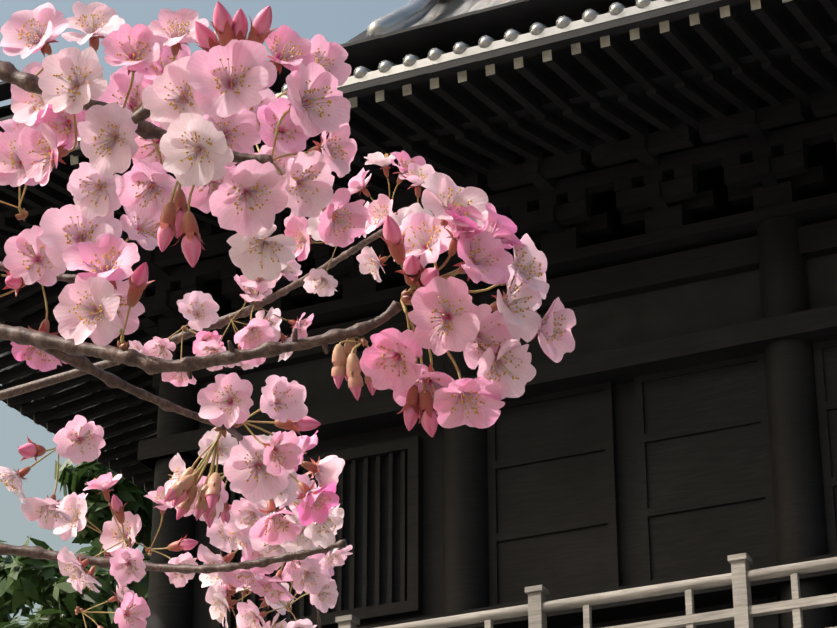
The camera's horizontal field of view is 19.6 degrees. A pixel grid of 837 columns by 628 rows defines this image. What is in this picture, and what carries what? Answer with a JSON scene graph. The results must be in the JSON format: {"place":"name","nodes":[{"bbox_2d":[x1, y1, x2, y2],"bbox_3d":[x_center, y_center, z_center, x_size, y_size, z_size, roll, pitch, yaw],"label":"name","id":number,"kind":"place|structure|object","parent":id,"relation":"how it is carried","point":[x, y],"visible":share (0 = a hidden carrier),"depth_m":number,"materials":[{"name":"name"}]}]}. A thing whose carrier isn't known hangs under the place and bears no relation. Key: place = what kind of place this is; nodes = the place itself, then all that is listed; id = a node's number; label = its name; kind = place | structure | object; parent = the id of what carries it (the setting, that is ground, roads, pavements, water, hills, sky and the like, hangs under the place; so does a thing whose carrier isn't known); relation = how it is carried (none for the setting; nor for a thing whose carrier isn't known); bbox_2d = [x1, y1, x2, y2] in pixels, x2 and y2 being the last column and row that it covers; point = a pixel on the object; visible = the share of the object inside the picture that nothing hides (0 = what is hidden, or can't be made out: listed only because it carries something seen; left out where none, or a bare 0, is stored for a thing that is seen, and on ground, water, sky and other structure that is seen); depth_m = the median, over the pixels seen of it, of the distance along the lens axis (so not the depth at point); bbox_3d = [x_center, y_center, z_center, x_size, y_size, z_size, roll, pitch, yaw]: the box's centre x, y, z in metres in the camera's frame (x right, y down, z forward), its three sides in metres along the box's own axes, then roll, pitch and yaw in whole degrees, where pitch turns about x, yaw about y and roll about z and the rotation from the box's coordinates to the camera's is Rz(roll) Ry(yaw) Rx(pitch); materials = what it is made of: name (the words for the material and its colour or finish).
{"place":"outdoors","nodes":[
{"label":"outdoors","id":0,"kind":"place"},
{"bbox_2d":[0,0,410,624],"label":"sky","id":1,"kind":"structure","parent":0,"point":[339,21],"materials":[{"name":"blue"}]},
{"bbox_2d":[0,60,431,627],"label":"cherry twigs","id":2,"kind":"object","parent":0,"point":[70,352],"visible":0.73,"depth_m":1.26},
{"bbox_2d":[0,51,498,627],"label":"flower stems","id":3,"kind":"object","parent":2,"relation":"attached to","point":[362,341],"visible":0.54,"depth_m":1.33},
{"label":"approach paving","id":4,"kind":"structure","parent":0,"visible":0},
{"bbox_2d":[0,360,115,400],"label":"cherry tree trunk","id":5,"kind":"object","parent":4,"relation":"on","point":[14,391],"visible":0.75,"depth_m":2.33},
{"bbox_2d":[0,466,30,502],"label":"blossom","id":6,"kind":"object","parent":5,"relation":"attached to","point":[11,480],"visible":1,"depth_m":1.60,"materials":[{"name":"pink plant"}]},
{"bbox_2d":[0,127,52,186],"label":"blossom","id":7,"kind":"object","parent":5,"relation":"attached to","point":[12,172],"visible":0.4,"depth_m":1.30,"materials":[{"name":"pink plant"}]},
{"bbox_2d":[0,2,68,58],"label":"blossom","id":8,"kind":"object","parent":5,"relation":"attached to","point":[25,33],"visible":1,"depth_m":1.12,"materials":[{"name":"pink plant"}]},
{"bbox_2d":[3,225,65,285],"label":"blossom","id":9,"kind":"object","parent":5,"relation":"attached to","point":[27,260],"visible":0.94,"depth_m":1.29,"materials":[{"name":"pink plant"}]},
{"bbox_2d":[11,62,59,125],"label":"blossom","id":10,"kind":"object","parent":5,"relation":"attached to","point":[26,107],"visible":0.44,"depth_m":1.19,"materials":[{"name":"pink plant"}]},
{"bbox_2d":[10,319,67,371],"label":"blossom","id":11,"kind":"object","parent":5,"relation":"attached to","point":[37,358],"visible":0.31,"depth_m":1.31,"materials":[{"name":"pink plant"}]},
{"bbox_2d":[17,123,68,185],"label":"blossom","id":12,"kind":"object","parent":5,"relation":"attached to","point":[39,152],"visible":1,"depth_m":1.12,"materials":[{"name":"pink plant"}]},
{"bbox_2d":[21,494,72,529],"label":"blossom","id":13,"kind":"object","parent":5,"relation":"attached to","point":[46,513],"visible":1,"depth_m":1.60,"materials":[{"name":"pink plant"}]},
{"bbox_2d":[34,104,85,149],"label":"blossom","id":14,"kind":"object","parent":5,"relation":"attached to","point":[61,125],"visible":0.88,"depth_m":1.18,"materials":[{"name":"pink plant"}]},
{"bbox_2d":[53,495,88,540],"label":"blossom","id":15,"kind":"object","parent":5,"relation":"attached to","point":[74,508],"visible":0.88,"depth_m":2.01,"materials":[{"name":"pink plant"}]},
{"bbox_2d":[38,47,106,113],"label":"blossom","id":16,"kind":"object","parent":5,"relation":"attached to","point":[71,80],"visible":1,"depth_m":1.10,"materials":[{"name":"pink plant"}]},
{"bbox_2d":[57,546,88,593],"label":"blossom","id":17,"kind":"object","parent":5,"relation":"attached to","point":[71,566],"visible":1,"depth_m":1.94,"materials":[{"name":"pink plant"}]},
{"bbox_2d":[53,415,105,463],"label":"blossom","id":18,"kind":"object","parent":5,"relation":"attached to","point":[78,439],"visible":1,"depth_m":1.58,"materials":[{"name":"pink plant"}]},
{"bbox_2d":[39,204,121,270],"bbox_3d":[-0.176,-0.041,1.260,0.032,0.039,0.031,-19,-31,34],"label":"blossom","id":19,"kind":"object","parent":5,"relation":"attached to","point":[65,227],"visible":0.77,"depth_m":1.26,"materials":[{"name":"pink plant"}]},
{"bbox_2d":[53,276,121,345],"bbox_3d":[-0.162,-0.002,1.195,0.028,0.033,0.033,14,-29,-26],"label":"blossom","id":20,"kind":"object","parent":5,"relation":"attached to","point":[83,311],"visible":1,"depth_m":1.20,"materials":[{"name":"pink plant"}]},
{"bbox_2d":[61,1,124,50],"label":"blossom","id":21,"kind":"object","parent":5,"relation":"attached to","point":[94,21],"visible":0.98,"depth_m":1.14,"materials":[{"name":"pink plant"}]},
{"bbox_2d":[67,162,121,219],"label":"blossom","id":22,"kind":"object","parent":5,"relation":"attached to","point":[91,189],"visible":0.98,"depth_m":1.16,"materials":[{"name":"pink plant"}]},
{"bbox_2d":[62,233,139,289],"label":"blossom","id":23,"kind":"object","parent":5,"relation":"attached to","point":[111,258],"visible":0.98,"depth_m":1.22,"materials":[{"name":"pink plant"}]},
{"bbox_2d":[77,102,138,177],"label":"blossom","id":24,"kind":"object","parent":5,"relation":"attached to","point":[109,146],"visible":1,"depth_m":1.10,"materials":[{"name":"pink plant"}]},
{"bbox_2d":[75,272,144,338],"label":"blossom","id":25,"kind":"object","parent":5,"relation":"attached to","point":[136,310],"visible":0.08,"depth_m":1.27,"materials":[{"name":"pink plant"}]},
{"bbox_2d":[99,511,141,556],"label":"blossom","id":26,"kind":"object","parent":5,"relation":"attached to","point":[111,536],"visible":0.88,"depth_m":1.97,"materials":[{"name":"pink plant"}]},
{"bbox_2d":[93,65,153,138],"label":"blossom","id":27,"kind":"object","parent":5,"relation":"attached to","point":[117,88],"visible":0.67,"depth_m":1.17,"materials":[{"name":"pink plant"}]},
{"bbox_2d":[109,548,145,583],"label":"blossom","id":28,"kind":"object","parent":5,"relation":"attached to","point":[127,566],"visible":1,"depth_m":1.91,"materials":[{"name":"pink plant"}]},
{"bbox_2d":[101,24,162,74],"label":"blossom","id":29,"kind":"object","parent":5,"relation":"attached to","point":[137,47],"visible":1,"depth_m":1.09,"materials":[{"name":"pink plant"}]},
{"bbox_2d":[114,592,150,627],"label":"blossom","id":30,"kind":"object","parent":5,"relation":"attached to","point":[133,612],"visible":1,"depth_m":1.98,"materials":[{"name":"pink plant"}]},
{"bbox_2d":[120,206,159,249],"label":"blossom","id":31,"kind":"object","parent":5,"relation":"attached to","point":[135,227],"visible":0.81,"depth_m":1.28,"materials":[{"name":"pink plant"}]},
{"bbox_2d":[127,262,154,306],"bbox_3d":[-0.143,-0.015,1.222,0.018,0.018,0.015,-16,-30,30],"label":"flower bud","id":32,"kind":"object","parent":5,"relation":"attached to","point":[139,283],"visible":0.98,"depth_m":1.22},
{"bbox_2d":[116,160,177,219],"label":"blossom","id":33,"kind":"object","parent":5,"relation":"attached to","point":[144,189],"visible":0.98,"depth_m":1.13,"materials":[{"name":"pink plant"}]},
{"bbox_2d":[132,121,167,171],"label":"blossom","id":34,"kind":"object","parent":5,"relation":"attached to","point":[146,152],"visible":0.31,"depth_m":1.19,"materials":[{"name":"pink plant"}]},
{"bbox_2d":[148,202,178,251],"bbox_3d":[-0.113,-0.038,1.083,0.014,0.022,0.014,23,-33,-39],"label":"flower bud","id":35,"kind":"object","parent":5,"relation":"attached to","point":[166,232],"visible":0.98,"depth_m":1.08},
{"bbox_2d":[137,44,190,87],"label":"blossom","id":36,"kind":"object","parent":5,"relation":"attached to","point":[154,70],"visible":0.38,"depth_m":1.17,"materials":[{"name":"pink plant"}]},
{"bbox_2d":[142,56,204,129],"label":"blossom","id":37,"kind":"object","parent":5,"relation":"attached to","point":[167,98],"visible":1,"depth_m":1.07,"materials":[{"name":"pink plant"}]},
{"bbox_2d":[148,8,208,55],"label":"blossom","id":38,"kind":"object","parent":5,"relation":"attached to","point":[176,29],"visible":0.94,"depth_m":1.12,"materials":[{"name":"pink plant"}]},
{"bbox_2d":[165,552,197,587],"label":"blossom","id":39,"kind":"object","parent":5,"relation":"attached to","point":[177,579],"visible":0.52,"depth_m":1.97,"materials":[{"name":"pink plant"}]},
{"bbox_2d":[171,212,204,266],"bbox_3d":[-0.101,-0.033,1.083,0.016,0.026,0.015,-18,-31,33],"label":"flower bud","id":40,"kind":"object","parent":5,"relation":"attached to","point":[191,245],"visible":1,"depth_m":1.08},
{"bbox_2d":[160,113,233,186],"bbox_3d":[-0.096,-0.071,1.045,0.031,0.028,0.024,-20,-32,36],"label":"blossom","id":41,"kind":"object","parent":5,"relation":"attached to","point":[195,150],"visible":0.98,"depth_m":1.05,"materials":[{"name":"pink plant"}]},
{"bbox_2d":[177,291,219,330],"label":"blossom","id":42,"kind":"object","parent":5,"relation":"attached to","point":[198,310],"visible":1,"depth_m":2.21,"materials":[{"name":"pink plant"}]},
{"bbox_2d":[176,165,236,213],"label":"blossom","id":43,"kind":"object","parent":5,"relation":"attached to","point":[201,195],"visible":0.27,"depth_m":1.17,"materials":[{"name":"pink plant"}]},
{"bbox_2d":[197,544,234,589],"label":"blossom","id":44,"kind":"object","parent":5,"relation":"attached to","point":[205,555],"visible":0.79,"depth_m":1.98,"materials":[{"name":"pink plant"}]},
{"bbox_2d":[198,427,237,464],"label":"blossom","id":45,"kind":"object","parent":5,"relation":"attached to","point":[228,442],"visible":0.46,"depth_m":1.85,"materials":[{"name":"pink plant"}]},
{"bbox_2d":[205,585,236,627],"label":"blossom","id":46,"kind":"object","parent":5,"relation":"attached to","point":[220,605],"visible":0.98,"depth_m":2.13,"materials":[{"name":"pink plant"}]},
{"bbox_2d":[206,510,237,552],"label":"blossom","id":47,"kind":"object","parent":5,"relation":"attached to","point":[220,539],"visible":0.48,"depth_m":1.95,"materials":[{"name":"pink plant"}]},
{"bbox_2d":[197,372,252,428],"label":"blossom","id":48,"kind":"object","parent":5,"relation":"attached to","point":[226,400],"visible":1,"depth_m":1.32,"materials":[{"name":"pink plant"}]},
{"bbox_2d":[210,1,239,46],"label":"flower bud","id":49,"kind":"object","parent":5,"relation":"attached to","point":[222,23],"visible":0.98,"depth_m":1.07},
{"bbox_2d":[186,39,276,117],"bbox_3d":[-0.081,-0.102,1.052,0.029,0.036,0.029,-18,-31,34],"label":"blossom","id":50,"kind":"object","parent":5,"relation":"attached to","point":[232,77],"visible":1,"depth_m":1.05,"materials":[{"name":"pink plant"}]},
{"bbox_2d":[203,108,260,166],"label":"blossom","id":51,"kind":"object","parent":5,"relation":"attached to","point":[240,132],"visible":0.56,"depth_m":1.16,"materials":[{"name":"pink plant"}]},
{"bbox_2d":[209,159,287,235],"bbox_3d":[-0.074,-0.053,1.060,0.034,0.036,0.021,17,13,-16],"label":"blossom","id":52,"kind":"object","parent":5,"relation":"attached to","point":[248,198],"visible":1,"depth_m":1.06,"materials":[{"name":"pink plant"}]},
{"bbox_2d":[231,497,266,538],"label":"blossom","id":53,"kind":"object","parent":5,"relation":"attached to","point":[247,514],"visible":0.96,"depth_m":1.76,"materials":[{"name":"pink plant"}]},
{"bbox_2d":[236,600,266,627],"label":"blossom","id":54,"kind":"object","parent":5,"relation":"attached to","point":[249,615],"visible":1,"depth_m":2.07,"materials":[{"name":"pink plant"}]},
{"bbox_2d":[234,318,274,348],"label":"blossom","id":55,"kind":"object","parent":5,"relation":"attached to","point":[258,331],"visible":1,"depth_m":2.17,"materials":[{"name":"pink plant"}]},
{"bbox_2d":[224,435,293,503],"bbox_3d":[-0.093,0.091,1.417,0.038,0.035,0.030,-11,-28,22],"label":"blossom","id":56,"kind":"object","parent":5,"relation":"attached to","point":[253,480],"visible":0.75,"depth_m":1.42,"materials":[{"name":"pink plant"}]},
{"bbox_2d":[227,224,295,279],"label":"blossom","id":57,"kind":"object","parent":5,"relation":"attached to","point":[262,253],"visible":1,"depth_m":1.09,"materials":[{"name":"pink plant"}]},
{"bbox_2d":[247,6,277,43],"bbox_3d":[-0.069,-0.125,1.072,0.014,0.017,0.018,3,-26,-7],"label":"flower bud","id":58,"kind":"object","parent":5,"relation":"attached to","point":[260,31],"visible":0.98,"depth_m":1.07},
{"bbox_2d":[254,570,296,603],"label":"blossom","id":59,"kind":"object","parent":5,"relation":"attached to","point":[275,591],"visible":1,"depth_m":1.98,"materials":[{"name":"pink plant"}]},
{"bbox_2d":[249,499,303,544],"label":"blossom","id":60,"kind":"object","parent":5,"relation":"attached to","point":[272,527],"visible":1,"depth_m":1.45,"materials":[{"name":"pink plant"}]},
{"bbox_2d":[263,430,301,475],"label":"blossom","id":61,"kind":"object","parent":5,"relation":"attached to","point":[282,451],"visible":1,"depth_m":1.33,"materials":[{"name":"pink plant"}]},
{"bbox_2d":[257,97,308,152],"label":"blossom","id":62,"kind":"object","parent":5,"relation":"attached to","point":[292,137],"visible":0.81,"depth_m":1.15,"materials":[{"name":"pink plant"}]},
{"bbox_2d":[260,375,307,422],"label":"blossom","id":63,"kind":"object","parent":5,"relation":"attached to","point":[282,398],"visible":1,"depth_m":1.33,"materials":[{"name":"pink plant"}]},
{"bbox_2d":[265,25,313,73],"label":"blossom","id":64,"kind":"object","parent":5,"relation":"attached to","point":[289,48],"visible":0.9,"depth_m":1.10,"materials":[{"name":"pink plant"}]},
{"bbox_2d":[284,217,313,261],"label":"blossom","id":65,"kind":"object","parent":5,"relation":"attached to","point":[295,229],"visible":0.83,"depth_m":2.02,"materials":[{"name":"pink plant"}]},
{"bbox_2d":[282,150,334,216],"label":"blossom","id":66,"kind":"object","parent":5,"relation":"attached to","point":[309,177],"visible":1,"depth_m":1.08,"materials":[{"name":"pink plant"}]},
{"bbox_2d":[291,558,328,594],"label":"blossom","id":67,"kind":"object","parent":5,"relation":"attached to","point":[310,576],"visible":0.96,"depth_m":1.97,"materials":[{"name":"pink plant"}]},
{"bbox_2d":[296,479,338,525],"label":"blossom","id":68,"kind":"object","parent":5,"relation":"attached to","point":[316,505],"visible":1,"depth_m":1.45,"materials":[{"name":"pink plant"}]},
{"bbox_2d":[286,62,350,136],"bbox_3d":[-0.044,-0.095,1.066,0.028,0.036,0.026,0,-25,1],"label":"blossom","id":69,"kind":"object","parent":5,"relation":"attached to","point":[319,104],"visible":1,"depth_m":1.07,"materials":[{"name":"pink plant"}]},
{"bbox_2d":[303,268,337,296],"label":"blossom","id":70,"kind":"object","parent":5,"relation":"attached to","point":[321,282],"visible":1,"depth_m":2.02,"materials":[{"name":"pink plant"}]},
{"bbox_2d":[291,34,351,85],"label":"blossom","id":71,"kind":"object","parent":5,"relation":"attached to","point":[331,57],"visible":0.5,"depth_m":1.16,"materials":[{"name":"pink plant"}]},
{"bbox_2d":[301,455,344,487],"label":"blossom","id":72,"kind":"object","parent":5,"relation":"attached to","point":[326,470],"visible":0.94,"depth_m":1.48,"materials":[{"name":"pink plant"}]},
{"bbox_2d":[304,504,343,548],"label":"blossom","id":73,"kind":"object","parent":5,"relation":"attached to","point":[324,534],"visible":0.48,"depth_m":1.77,"materials":[{"name":"pink plant"}]},
{"bbox_2d":[310,576,337,612],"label":"blossom","id":74,"kind":"object","parent":5,"relation":"attached to","point":[324,599],"visible":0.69,"depth_m":2.07,"materials":[{"name":"pink plant"}]},
{"bbox_2d":[308,122,356,177],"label":"blossom","id":75,"kind":"object","parent":5,"relation":"attached to","point":[338,150],"visible":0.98,"depth_m":1.10,"materials":[{"name":"pink plant"}]},
{"bbox_2d":[318,188,368,247],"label":"blossom","id":76,"kind":"object","parent":5,"relation":"attached to","point":[342,223],"visible":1,"depth_m":1.14,"materials":[{"name":"pink plant"}]},
{"bbox_2d":[346,353,363,400],"bbox_3d":[-0.031,0.031,1.190,0.008,0.024,0.008,-10,-6,30],"label":"bud","id":77,"kind":"object","parent":5,"relation":"attached to","point":[355,379],"visible":1,"depth_m":1.19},
{"bbox_2d":[356,246,387,281],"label":"blossom","id":78,"kind":"object","parent":5,"relation":"attached to","point":[369,260],"visible":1,"depth_m":1.95,"materials":[{"name":"pink plant"}]},
{"bbox_2d":[366,194,397,233],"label":"blossom","id":79,"kind":"object","parent":5,"relation":"attached to","point":[380,209],"visible":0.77,"depth_m":1.94,"materials":[{"name":"pink plant"}]},
{"bbox_2d":[360,328,422,392],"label":"blossom","id":80,"kind":"object","parent":5,"relation":"attached to","point":[388,359],"visible":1,"depth_m":1.18,"materials":[{"name":"pink plant"}]},
{"bbox_2d":[377,215,406,263],"bbox_3d":[-0.013,-0.037,1.196,0.015,0.020,0.017,6,-26,-12],"label":"bud","id":81,"kind":"object","parent":5,"relation":"attached to","point":[393,237],"visible":1,"depth_m":1.19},
{"bbox_2d":[397,385,420,430],"bbox_3d":[-0.004,0.047,1.200,0.014,0.023,0.014,-17,-30,31],"label":"bud","id":82,"kind":"object","parent":5,"relation":"attached to","point":[411,408],"visible":1,"depth_m":1.20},
{"bbox_2d":[399,163,437,196],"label":"blossom","id":83,"kind":"object","parent":5,"relation":"attached to","point":[416,174],"visible":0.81,"depth_m":1.96,"materials":[{"name":"pink plant"}]},
{"bbox_2d":[393,362,454,417],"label":"blossom","id":84,"kind":"object","parent":5,"relation":"attached to","point":[434,381],"visible":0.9,"depth_m":1.20,"materials":[{"name":"pink plant"}]},
{"bbox_2d":[399,211,453,269],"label":"blossom","id":85,"kind":"object","parent":5,"relation":"attached to","point":[424,232],"visible":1,"depth_m":1.21,"materials":[{"name":"pink plant"}]},
{"bbox_2d":[418,389,437,436],"bbox_3d":[0.006,0.049,1.196,0.014,0.024,0.014,1,-25,-3],"label":"bud","id":86,"kind":"object","parent":5,"relation":"attached to","point":[428,420],"visible":1,"depth_m":1.19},
{"bbox_2d":[408,276,479,355],"bbox_3d":[0.011,0.001,1.175,0.031,0.037,0.027,11,-28,-22],"label":"blossom","id":87,"kind":"object","parent":5,"relation":"attached to","point":[443,315],"visible":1,"depth_m":1.18,"materials":[{"name":"pink plant"}]},
{"bbox_2d":[421,172,487,227],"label":"blossom","id":88,"kind":"object","parent":5,"relation":"attached to","point":[442,191],"visible":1,"depth_m":1.20,"materials":[{"name":"pink plant"}]},
{"bbox_2d":[444,204,487,255],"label":"blossom","id":89,"kind":"object","parent":5,"relation":"attached to","point":[474,229],"visible":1,"depth_m":1.19,"materials":[{"name":"pink plant"}]},
{"bbox_2d":[433,376,504,428],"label":"blossom","id":90,"kind":"object","parent":5,"relation":"attached to","point":[477,402],"visible":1,"depth_m":1.18,"materials":[{"name":"pink plant"}]},
{"bbox_2d":[454,230,513,283],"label":"blossom","id":91,"kind":"object","parent":5,"relation":"attached to","point":[485,256],"visible":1,"depth_m":1.19,"materials":[{"name":"pink plant"}]},
{"bbox_2d":[463,304,512,368],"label":"blossom","id":92,"kind":"object","parent":5,"relation":"attached to","point":[493,332],"visible":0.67,"depth_m":1.20,"materials":[{"name":"pink plant"}]},
{"bbox_2d":[485,203,525,248],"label":"blossom","id":93,"kind":"object","parent":5,"relation":"attached to","point":[502,228],"visible":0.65,"depth_m":1.21,"materials":[{"name":"pink plant"}]},
{"bbox_2d":[477,339,535,399],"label":"blossom","id":94,"kind":"object","parent":5,"relation":"attached to","point":[509,368],"visible":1,"depth_m":1.19,"materials":[{"name":"pink plant"}]},
{"bbox_2d":[489,264,541,342],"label":"blossom","id":95,"kind":"object","parent":5,"relation":"attached to","point":[518,304],"visible":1,"depth_m":1.20,"materials":[{"name":"pink plant"}]},
{"bbox_2d":[499,233,549,298],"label":"blossom","id":96,"kind":"object","parent":5,"relation":"attached to","point":[530,261],"visible":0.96,"depth_m":1.22,"materials":[{"name":"pink plant"}]},
{"bbox_2d":[529,297,575,362],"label":"blossom","id":97,"kind":"object","parent":5,"relation":"attached to","point":[555,335],"visible":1,"depth_m":1.21,"materials":[{"name":"pink plant"}]},
{"label":"ground","id":98,"kind":"structure","parent":0,"visible":0},
{"bbox_2d":[0,540,32,622],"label":"foliage","id":99,"kind":"object","parent":98,"relation":"on","point":[6,600],"visible":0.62,"depth_m":52.41,"materials":[{"name":"green plant"}]},
{"bbox_2d":[0,451,152,627],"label":"foliage","id":100,"kind":"object","parent":98,"relation":"on","point":[59,598],"visible":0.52,"depth_m":42.74,"materials":[{"name":"green plant"}]},
{"bbox_2d":[0,0,836,627],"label":"temple building","id":101,"kind":"structure","parent":98,"relation":"on","point":[680,152],"depth_m":27.76,"materials":[{"name":"wood"}]},
{"bbox_2d":[0,0,689,480],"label":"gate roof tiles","id":102,"kind":"object","parent":101,"relation":"on","point":[414,12],"visible":0.12,"depth_m":26.28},
{"bbox_2d":[7,0,792,492],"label":"gate rafter ends","id":103,"kind":"object","parent":101,"relation":"attached to","point":[605,40],"visible":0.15,"depth_m":25.57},
{"bbox_2d":[199,253,836,627],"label":"gate plaster panels","id":104,"kind":"object","parent":101,"relation":"in","point":[677,310],"visible":0.07,"depth_m":28.16,"materials":[{"name":"paint"}]},
{"bbox_2d":[335,553,836,627],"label":"railing","id":105,"kind":"object","parent":101,"relation":"attached to","point":[739,578],"visible":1,"depth_m":24.94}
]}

